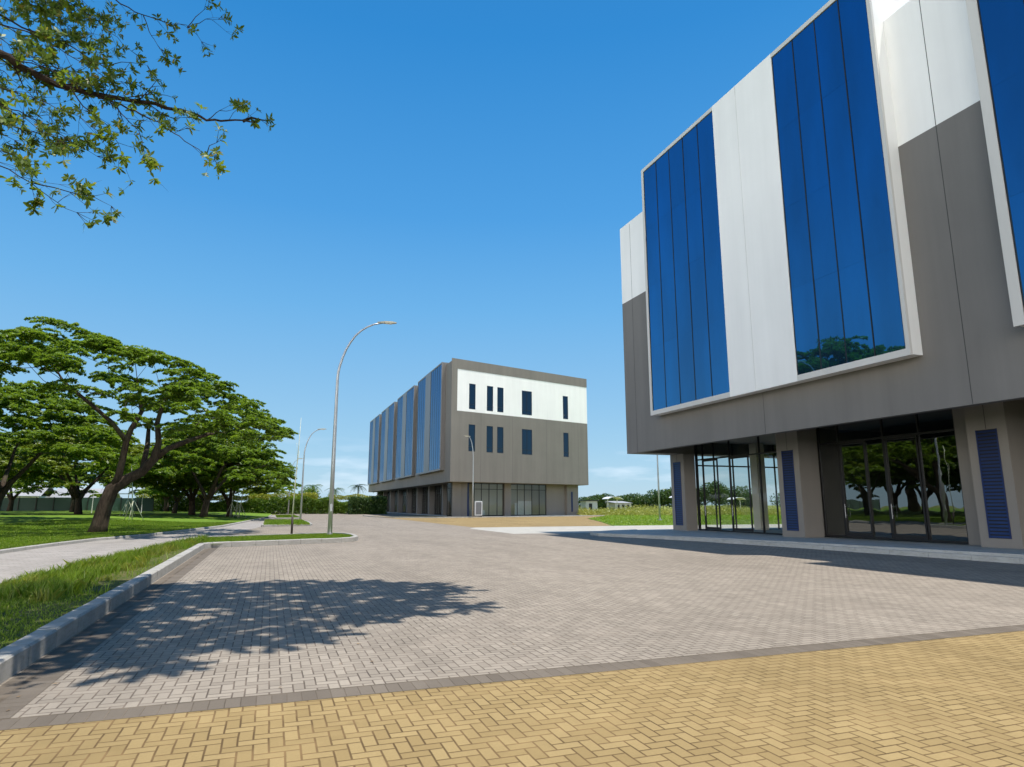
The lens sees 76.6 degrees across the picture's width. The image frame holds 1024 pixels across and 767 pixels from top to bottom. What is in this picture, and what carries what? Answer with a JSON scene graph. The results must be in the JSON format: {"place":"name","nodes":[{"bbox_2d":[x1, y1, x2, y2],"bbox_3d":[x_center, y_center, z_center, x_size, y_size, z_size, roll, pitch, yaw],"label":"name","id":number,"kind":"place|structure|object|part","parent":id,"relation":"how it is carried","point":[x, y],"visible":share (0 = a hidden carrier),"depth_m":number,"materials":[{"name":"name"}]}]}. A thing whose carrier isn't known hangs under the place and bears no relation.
{"place":"outdoors","nodes":[
{"label":"outdoors","id":0,"kind":"place"},
{"bbox_2d":[0,534,208,648],"bbox_3d":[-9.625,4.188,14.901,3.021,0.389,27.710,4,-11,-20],"label":"island grass","id":1,"kind":"structure","parent":0,"point":[13,595],"depth_m":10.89,"materials":[{"name":"green plant"}]},
{"bbox_2d":[0,511,270,531],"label":"lawn","id":2,"kind":"structure","parent":0,"point":[8,517],"depth_m":65.49,"materials":[{"name":"green plant"}]},
{"bbox_2d":[0,422,8,444],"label":"rain tree","id":3,"kind":"object","parent":2,"relation":"on","point":[2,424],"visible":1,"depth_m":31.12,"materials":[{"name":"green plant"}]},
{"bbox_2d":[4,485,53,497],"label":"house","id":4,"kind":"structure","parent":2,"relation":"on","point":[37,494],"depth_m":114.91,"materials":[{"name":"metal"}]},
{"bbox_2d":[0,429,78,487],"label":"rain tree","id":5,"kind":"object","parent":2,"relation":"on","point":[9,435],"visible":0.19,"depth_m":74.07,"materials":[{"name":"green plant"}]},
{"bbox_2d":[0,463,87,510],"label":"rain tree","id":6,"kind":"object","parent":2,"relation":"on","point":[11,498],"visible":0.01,"depth_m":98.16,"materials":[{"name":"green plant"}]},
{"bbox_2d":[0,497,153,510],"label":"boundary fence","id":7,"kind":"object","parent":2,"relation":"on","point":[44,504],"visible":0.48,"depth_m":104.95,"materials":[{"name":"metal"}]},
{"bbox_2d":[8,452,147,511],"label":"rain tree","id":8,"kind":"object","parent":2,"relation":"on","point":[24,483],"visible":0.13,"depth_m":87.60,"materials":[{"name":"green plant"}]},
{"bbox_2d":[0,377,159,508],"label":"rain tree","id":9,"kind":"object","parent":2,"relation":"on","point":[16,396],"visible":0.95,"depth_m":49.20,"materials":[{"name":"green plant"}]},
{"bbox_2d":[49,488,120,497],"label":"house","id":10,"kind":"structure","parent":2,"relation":"on","point":[65,490],"depth_m":121.27,"materials":[{"name":"metal"}]},
{"bbox_2d":[0,422,179,514],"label":"rain tree","id":11,"kind":"object","parent":2,"relation":"on","point":[59,469],"visible":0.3,"depth_m":68.70,"materials":[{"name":"green plant"}]},
{"bbox_2d":[91,493,142,512],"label":"goal frame","id":12,"kind":"object","parent":2,"relation":"on","point":[118,493],"visible":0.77,"depth_m":82.77,"materials":[{"name":"white metal"}]},
{"bbox_2d":[0,519,235,548],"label":"lawn grass","id":13,"kind":"structure","parent":2,"relation":"on","point":[20,536],"depth_m":38.63,"materials":[{"name":"green plant"}]},
{"bbox_2d":[119,465,134,515],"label":"staked sapling","id":14,"kind":"object","parent":2,"relation":"on","point":[127,502],"visible":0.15,"depth_m":65.58,"materials":[{"name":"brown wood"}]},
{"bbox_2d":[124,464,143,519],"bbox_3d":[-31.177,9.037,53.670,1.599,4.715,1.482,4,-11,-20],"label":"staked sapling","id":15,"kind":"object","parent":2,"relation":"on","point":[132,502],"visible":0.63,"depth_m":53.66,"materials":[{"name":"brown wood"}]},
{"bbox_2d":[0,315,299,532],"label":"rain tree","id":16,"kind":"object","parent":2,"relation":"on","point":[24,347],"visible":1,"depth_m":35.49,"materials":[{"name":"green plant"}]},
{"bbox_2d":[100,480,216,511],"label":"rain tree","id":17,"kind":"object","parent":2,"relation":"on","point":[166,504],"visible":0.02,"depth_m":103.16,"materials":[{"name":"green plant"}]},
{"bbox_2d":[103,458,240,512],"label":"rain tree","id":18,"kind":"object","parent":2,"relation":"on","point":[176,503],"depth_m":88.18,"materials":[{"name":"green plant"}]},
{"bbox_2d":[104,435,266,514],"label":"rain tree","id":19,"kind":"object","parent":2,"relation":"on","point":[191,496],"visible":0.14,"depth_m":73.32,"materials":[{"name":"green plant"}]},
{"bbox_2d":[109,419,297,516],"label":"rain tree","id":20,"kind":"object","parent":2,"relation":"on","point":[259,459],"visible":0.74,"depth_m":66.95,"materials":[{"name":"green plant"}]},
{"bbox_2d":[156,482,257,501],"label":"rain tree","id":21,"kind":"object","parent":2,"relation":"on","point":[245,491],"visible":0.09,"depth_m":110.95,"materials":[{"name":"green plant"}]},
{"bbox_2d":[150,443,301,516],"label":"rain tree","id":22,"kind":"object","parent":2,"relation":"on","point":[177,490],"visible":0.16,"depth_m":76.61,"materials":[{"name":"green plant"}]},
{"bbox_2d":[225,479,239,516],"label":"staked sapling","id":23,"kind":"object","parent":2,"relation":"on","point":[231,504],"visible":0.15,"depth_m":77.91,"materials":[{"name":"brown wood"}]},
{"bbox_2d":[232,487,242,515],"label":"staked sapling","id":24,"kind":"object","parent":2,"relation":"on","point":[237,504],"visible":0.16,"depth_m":81.75,"materials":[{"name":"brown wood"}]},
{"bbox_2d":[233,487,245,516],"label":"staked sapling","id":25,"kind":"object","parent":2,"relation":"on","point":[240,505],"visible":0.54,"depth_m":76.01,"materials":[{"name":"brown wood"}]},
{"bbox_2d":[0,515,275,582],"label":"path","id":26,"kind":"structure","parent":0,"point":[15,564],"depth_m":23.12,"materials":[{"name":"grey concrete"}]},
{"bbox_2d":[0,515,271,553],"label":"lawn kerb","id":27,"kind":"structure","parent":26,"relation":"on","point":[9,550],"depth_m":29.80,"materials":[{"name":"concrete"}]},
{"bbox_2d":[0,0,275,230],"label":"overhanging tree","id":28,"kind":"object","parent":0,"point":[44,31],"visible":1,"depth_m":6.47,"materials":[{"name":"green plant"}]},
{"bbox_2d":[0,0,828,504],"label":"sky","id":29,"kind":"structure","parent":0,"point":[462,175],"materials":[{"name":"blue"}]},
{"bbox_2d":[383,516,609,527],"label":"yellow forecourt","id":30,"kind":"structure","parent":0,"point":[527,521],"depth_m":64.15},
{"bbox_2d":[465,436,473,516],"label":"street lamp","id":31,"kind":"object","parent":30,"relation":"on","point":[472,481],"visible":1,"depth_m":84.63,"materials":[{"name":"metal"}]},
{"bbox_2d":[474,501,481,516],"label":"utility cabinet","id":32,"kind":"object","parent":30,"relation":"on","point":[477,508],"visible":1,"depth_m":84.70,"materials":[{"name":"white metal"}]},
{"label":"door","id":33,"kind":"part","parent":32,"relation":"part of","materials":[{"name":"grey metal"}]},
{"bbox_2d":[363,515,604,517],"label":"forecourt kerb","id":34,"kind":"structure","parent":30,"relation":"on","point":[480,517],"depth_m":85.86,"materials":[{"name":"concrete"}]},
{"bbox_2d":[0,505,1016,730],"bbox_3d":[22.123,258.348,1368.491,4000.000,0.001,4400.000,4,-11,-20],"label":"ground","id":35,"kind":"structure","parent":0,"point":[771,506],"depth_m":7.12,"materials":[{"name":"grey"}]},
{"bbox_2d":[136,491,376,513],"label":"hedge","id":36,"kind":"object","parent":35,"relation":"on","point":[268,504],"visible":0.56,"depth_m":116.57,"materials":[{"name":"green plant"}]},
{"bbox_2d":[288,486,320,498],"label":"tree","id":37,"kind":"object","parent":35,"relation":"on","point":[308,489],"visible":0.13,"depth_m":131.72,"materials":[{"name":"green plant"}]},
{"bbox_2d":[304,484,321,510],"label":"palm tree","id":38,"kind":"object","parent":35,"relation":"on","point":[311,486],"visible":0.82,"depth_m":141.74,"materials":[{"name":"green plant"}]},
{"bbox_2d":[327,488,344,495],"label":"palm tree","id":39,"kind":"object","parent":35,"relation":"on","point":[335,491],"visible":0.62,"depth_m":145.32,"materials":[{"name":"green plant"}]},
{"bbox_2d":[350,484,367,493],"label":"palm tree","id":40,"kind":"object","parent":35,"relation":"on","point":[356,486],"visible":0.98,"depth_m":145.19,"materials":[{"name":"green plant"}]},
{"bbox_2d":[368,358,588,516],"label":"office building","id":41,"kind":"structure","parent":35,"relation":"on","point":[525,430],"depth_m":95.75,"materials":[{"name":"white paint"}]},
{"bbox_2d":[368,420,372,484],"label":"window frame","id":42,"kind":"structure","parent":41,"relation":"in","point":[371,423],"depth_m":152.47,"materials":[{"name":"grey paint"}]},
{"bbox_2d":[373,414,379,483],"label":"window frame","id":43,"kind":"structure","parent":41,"relation":"in","point":[377,419],"depth_m":143.84,"materials":[{"name":"grey paint"}]},
{"bbox_2d":[379,409,385,482],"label":"window frame","id":44,"kind":"structure","parent":41,"relation":"in","point":[383,416],"depth_m":136.25,"materials":[{"name":"grey paint"}]},
{"bbox_2d":[386,402,394,480],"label":"window frame","id":45,"kind":"structure","parent":41,"relation":"in","point":[389,474],"depth_m":126.88,"materials":[{"name":"grey paint"}]},
{"bbox_2d":[395,395,402,478],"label":"window frame","id":46,"kind":"structure","parent":41,"relation":"in","point":[400,400],"depth_m":118.70,"materials":[{"name":"blue glass"}]},
{"bbox_2d":[404,385,414,477],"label":"window frame","id":47,"kind":"structure","parent":41,"relation":"in","point":[411,392],"depth_m":109.64,"materials":[{"name":"blue glass"}]},
{"bbox_2d":[415,376,425,474],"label":"window frame","id":48,"kind":"structure","parent":41,"relation":"in","point":[422,383],"depth_m":101.55,"materials":[{"name":"blue glass"}]},
{"bbox_2d":[429,362,442,471],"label":"window frame","id":49,"kind":"structure","parent":41,"relation":"in","point":[436,374],"depth_m":92.19,"materials":[{"name":"grey paint"}]},
{"bbox_2d":[468,424,474,451],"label":"window","id":50,"kind":"structure","parent":41,"relation":"in","point":[471,427],"depth_m":88.14,"materials":[{"name":"glass"}]},
{"bbox_2d":[469,383,475,409],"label":"window","id":51,"kind":"structure","parent":41,"relation":"in","point":[472,387],"depth_m":89.16,"materials":[{"name":"glass"}]},
{"bbox_2d":[486,426,492,452],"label":"window","id":52,"kind":"structure","parent":41,"relation":"in","point":[489,448],"depth_m":89.88,"materials":[{"name":"glass"}]},
{"bbox_2d":[487,386,492,410],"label":"window","id":53,"kind":"structure","parent":41,"relation":"in","point":[489,388],"depth_m":90.94,"materials":[{"name":"glass"}]},
{"bbox_2d":[497,427,502,452],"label":"window","id":54,"kind":"structure","parent":41,"relation":"in","point":[499,429],"depth_m":90.92,"materials":[{"name":"glass"}]},
{"bbox_2d":[497,387,502,411],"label":"window","id":55,"kind":"structure","parent":41,"relation":"in","point":[499,390],"depth_m":91.97,"materials":[{"name":"glass"}]},
{"bbox_2d":[522,429,531,454],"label":"window","id":56,"kind":"structure","parent":41,"relation":"in","point":[526,434],"depth_m":93.78,"materials":[{"name":"glass"}]},
{"bbox_2d":[522,390,531,415],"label":"window","id":57,"kind":"structure","parent":41,"relation":"in","point":[526,395],"depth_m":94.84,"materials":[{"name":"glass"}]},
{"bbox_2d":[563,396,567,418],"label":"window","id":58,"kind":"structure","parent":41,"relation":"in","point":[565,398],"depth_m":99.32,"materials":[{"name":"glass"}]},
{"bbox_2d":[563,433,568,456],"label":"window","id":59,"kind":"structure","parent":41,"relation":"in","point":[565,435],"depth_m":98.23,"materials":[{"name":"glass"}]},
{"bbox_2d":[579,500,598,510],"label":"white hut","id":60,"kind":"object","parent":35,"relation":"on","point":[590,504],"visible":0.74,"depth_m":163.30,"materials":[{"name":"metal"}]},
{"bbox_2d":[578,493,614,508],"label":"tree","id":61,"kind":"object","parent":35,"relation":"on","point":[601,503],"visible":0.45,"depth_m":179.15,"materials":[{"name":"green plant"}]},
{"bbox_2d":[602,497,621,510],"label":"field canopy","id":62,"kind":"object","parent":35,"relation":"on","point":[607,498],"visible":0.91,"depth_m":134.22,"materials":[{"name":"white metal"}]},
{"bbox_2d":[598,494,639,507],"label":"tree","id":63,"kind":"object","parent":35,"relation":"on","point":[626,498],"visible":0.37,"depth_m":182.30,"materials":[{"name":"green plant"}]},
{"bbox_2d":[628,493,662,509],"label":"tree","id":64,"kind":"object","parent":35,"relation":"on","point":[641,501],"visible":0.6,"depth_m":183.60,"materials":[{"name":"green plant"}]},
{"bbox_2d":[644,489,671,507],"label":"tree","id":65,"kind":"object","parent":35,"relation":"on","point":[665,495],"visible":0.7,"depth_m":180.45,"materials":[{"name":"green plant"}]},
{"bbox_2d":[696,481,729,507],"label":"tree","id":66,"kind":"object","parent":35,"relation":"on","point":[709,492],"visible":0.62,"depth_m":184.43,"materials":[{"name":"green plant"}]},
{"bbox_2d":[717,485,751,507],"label":"tree","id":67,"kind":"object","parent":35,"relation":"on","point":[741,493],"visible":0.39,"depth_m":189.98,"materials":[{"name":"green plant"}]},
{"bbox_2d":[727,497,745,506],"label":"field canopy","id":68,"kind":"object","parent":35,"relation":"on","point":[739,498],"visible":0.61,"depth_m":155.71,"materials":[{"name":"white ceramic"}]},
{"bbox_2d":[736,494,752,507],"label":"tree","id":69,"kind":"object","parent":35,"relation":"on","point":[748,506],"visible":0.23,"depth_m":192.85,"materials":[{"name":"green plant"}]},
{"bbox_2d":[769,493,780,506],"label":"tree","id":70,"kind":"object","parent":35,"relation":"on","point":[774,501],"visible":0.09,"depth_m":203.78,"materials":[{"name":"green plant"}]},
{"bbox_2d":[0,513,1023,718],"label":"block paving","id":71,"kind":"structure","parent":0,"point":[604,599],"depth_m":10.30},
{"bbox_2d":[0,548,216,718],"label":"paving border","id":72,"kind":"object","parent":71,"relation":"on","point":[30,683],"visible":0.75,"depth_m":7.29,"materials":[{"name":"grey concrete"}]},
{"bbox_2d":[0,532,357,683],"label":"kerb","id":73,"kind":"structure","parent":71,"relation":"on","point":[17,656],"depth_m":9.06,"materials":[{"name":"concrete"}]},
{"bbox_2d":[261,520,311,526],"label":"traffic island kerb","id":74,"kind":"structure","parent":71,"relation":"on","point":[281,525],"depth_m":49.29,"materials":[{"name":"concrete"}]},
{"bbox_2d":[288,458,302,513],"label":"street lamp","id":75,"kind":"object","parent":71,"relation":"on","point":[289,491],"visible":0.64,"depth_m":110.96,"materials":[{"name":"metal"}]},
{"bbox_2d":[347,496,387,513],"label":"hedge","id":76,"kind":"object","parent":71,"relation":"on","point":[368,505],"visible":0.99,"depth_m":114.15,"materials":[{"name":"green plant"}]},
{"bbox_2d":[0,624,1023,729],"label":"paving border","id":77,"kind":"object","parent":71,"relation":"on","point":[87,716],"depth_m":5.94,"materials":[{"name":"grey concrete"}]},
{"bbox_2d":[590,529,1023,563],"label":"platform kerb","id":78,"kind":"structure","parent":71,"relation":"on","point":[1015,560],"depth_m":22.95,"materials":[{"name":"concrete"}]},
{"bbox_2d":[597,527,1023,557],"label":"platform","id":79,"kind":"structure","parent":71,"relation":"on","point":[939,547],"depth_m":25.75,"materials":[{"name":"concrete"}]},
{"bbox_2d":[620,0,1023,548],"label":"office building","id":80,"kind":"structure","parent":79,"relation":"on","point":[822,252],"depth_m":25.14,"materials":[{"name":"white paint"}]},
{"bbox_2d":[641,107,729,415],"bbox_3d":[8.850,-6.008,34.063,0.099,14.670,6.702,4,-11,-20],"label":"window frame","id":81,"kind":"structure","parent":80,"relation":"in","point":[688,358],"depth_m":33.67,"materials":[{"name":"blue glass"}]},
{"bbox_2d":[702,459,721,529],"bbox_3d":[11.455,6.367,37.292,0.136,3.975,1.350,4,-11,-20],"label":"door","id":82,"kind":"structure","parent":80,"relation":"in","point":[713,528],"depth_m":37.05,"materials":[{"name":"metal"}]},
{"bbox_2d":[729,456,753,531],"bbox_3d":[12.315,5.934,34.985,0.136,3.975,1.550,4,-11,-20],"label":"door","id":83,"kind":"structure","parent":80,"relation":"in","point":[734,529],"depth_m":34.80,"materials":[{"name":"metal"}]},
{"bbox_2d":[770,0,912,380],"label":"window frame","id":84,"kind":"structure","parent":80,"relation":"in","point":[849,302],"depth_m":24.55,"materials":[{"name":"blue glass"}]},
{"bbox_2d":[838,441,873,536],"bbox_3d":[15.125,4.627,28.612,0.136,4.095,1.400,4,-11,-20],"label":"door","id":85,"kind":"structure","parent":80,"relation":"in","point":[871,534],"depth_m":28.43,"materials":[{"name":"glass"}]},
{"bbox_2d":[883,435,928,539],"bbox_3d":[15.960,4.207,26.374,0.136,4.095,1.550,4,-11,-20],"label":"door","id":86,"kind":"structure","parent":80,"relation":"in","point":[911,436],"depth_m":26.19,"materials":[{"name":"glass"}]},
{"bbox_2d":[965,0,1023,326],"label":"window frame","id":87,"kind":"structure","parent":80,"relation":"in","point":[996,27],"depth_m":18.89,"materials":[{"name":"grey paint"}]},
{"bbox_2d":[0,631,1023,766],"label":"yellow paving","id":88,"kind":"structure","parent":0,"point":[953,702],"depth_m":4.83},
{"bbox_2d":[605,501,630,509],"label":"white house","id":89,"kind":"structure","parent":0,"point":[613,504],"depth_m":143.22,"materials":[{"name":"metal"}]},
{"bbox_2d":[470,524,781,533],"bbox_3d":[20.604,10.792,48.889,47.463,0.001,11.583,3,-11,-17],"label":"concrete apron","id":90,"kind":"object","parent":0,"point":[558,529],"visible":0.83,"depth_m":44.91,"materials":[{"name":"grey concrete"}]},
{"bbox_2d":[588,513,781,525],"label":"verge","id":91,"kind":"structure","parent":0,"point":[668,521],"depth_m":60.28,"materials":[{"name":"green plant"}]},
{"bbox_2d":[657,455,661,519],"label":"street lamp","id":92,"kind":"object","parent":91,"relation":"on","point":[658,490],"visible":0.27,"depth_m":66.17,"materials":[{"name":"metal"}]},
{"bbox_2d":[577,504,780,515],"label":"tall grass","id":93,"kind":"structure","parent":91,"relation":"on","point":[650,510],"depth_m":103.48,"materials":[{"name":"green plant"}]},
{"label":"island lawn","id":94,"kind":"structure","parent":0,"visible":0},
{"bbox_2d":[203,533,351,542],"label":"island turf","id":95,"kind":"structure","parent":94,"relation":"on","point":[268,537],"depth_m":28.73,"materials":[{"name":"green plant"}]},
{"bbox_2d":[290,423,300,533],"bbox_3d":[-10.853,4.639,32.598,0.207,5.900,0.102,10,-14,-42],"label":"pole","id":96,"kind":"object","parent":94,"relation":"on","point":[292,517],"visible":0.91,"depth_m":32.37,"materials":[{"name":"grey metal"}]},
{"bbox_2d":[327,321,396,533],"bbox_3d":[-7.706,2.117,33.551,3.132,11.249,0.340,4,-11,-20],"label":"street lamp","id":97,"kind":"object","parent":94,"relation":"on","point":[331,502],"visible":0.88,"depth_m":32.86,"materials":[{"name":"metal"}]},
{"label":"traffic island","id":98,"kind":"structure","parent":0,"visible":0},
{"bbox_2d":[264,514,309,524],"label":"traffic island grass","id":99,"kind":"structure","parent":98,"relation":"on","point":[281,521],"depth_m":56.07,"materials":[{"name":"green plant"}]},
{"bbox_2d":[299,429,323,518],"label":"street lamp","id":100,"kind":"object","parent":98,"relation":"on","point":[300,517],"visible":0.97,"depth_m":66.19,"materials":[{"name":"metal"}]}
]}

